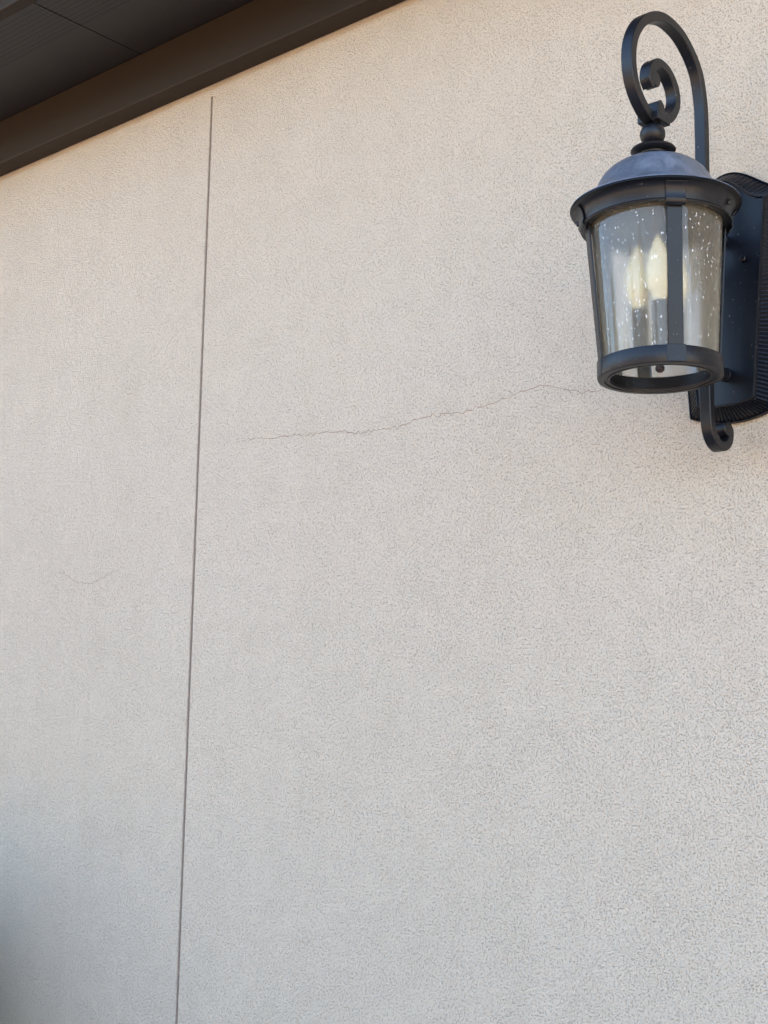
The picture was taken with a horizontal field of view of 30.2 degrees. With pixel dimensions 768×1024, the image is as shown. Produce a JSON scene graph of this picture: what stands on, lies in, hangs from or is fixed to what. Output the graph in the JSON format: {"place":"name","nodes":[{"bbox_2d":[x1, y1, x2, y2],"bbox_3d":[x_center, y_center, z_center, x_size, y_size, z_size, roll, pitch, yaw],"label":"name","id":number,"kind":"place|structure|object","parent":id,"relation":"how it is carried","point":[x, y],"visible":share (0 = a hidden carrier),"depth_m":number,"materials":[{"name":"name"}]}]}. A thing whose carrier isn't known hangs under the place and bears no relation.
{"place":"outdoors","nodes":[
{"label":"outdoors","id":0,"kind":"place"},
{"label":"ground","id":1,"kind":"structure","parent":0,"visible":0},
{"bbox_2d":[0,0,767,1023],"bbox_3d":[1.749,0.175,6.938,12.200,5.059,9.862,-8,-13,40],"label":"stucco house","id":2,"kind":"structure","parent":1,"relation":"on","point":[382,596],"depth_m":2.53,"materials":[{"name":"beige paint"}]},
{"bbox_2d":[570,11,767,451],"bbox_3d":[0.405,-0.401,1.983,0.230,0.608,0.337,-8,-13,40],"label":"wall lantern","id":3,"kind":"object","parent":2,"relation":"attached to","point":[677,247],"depth_m":1.90,"materials":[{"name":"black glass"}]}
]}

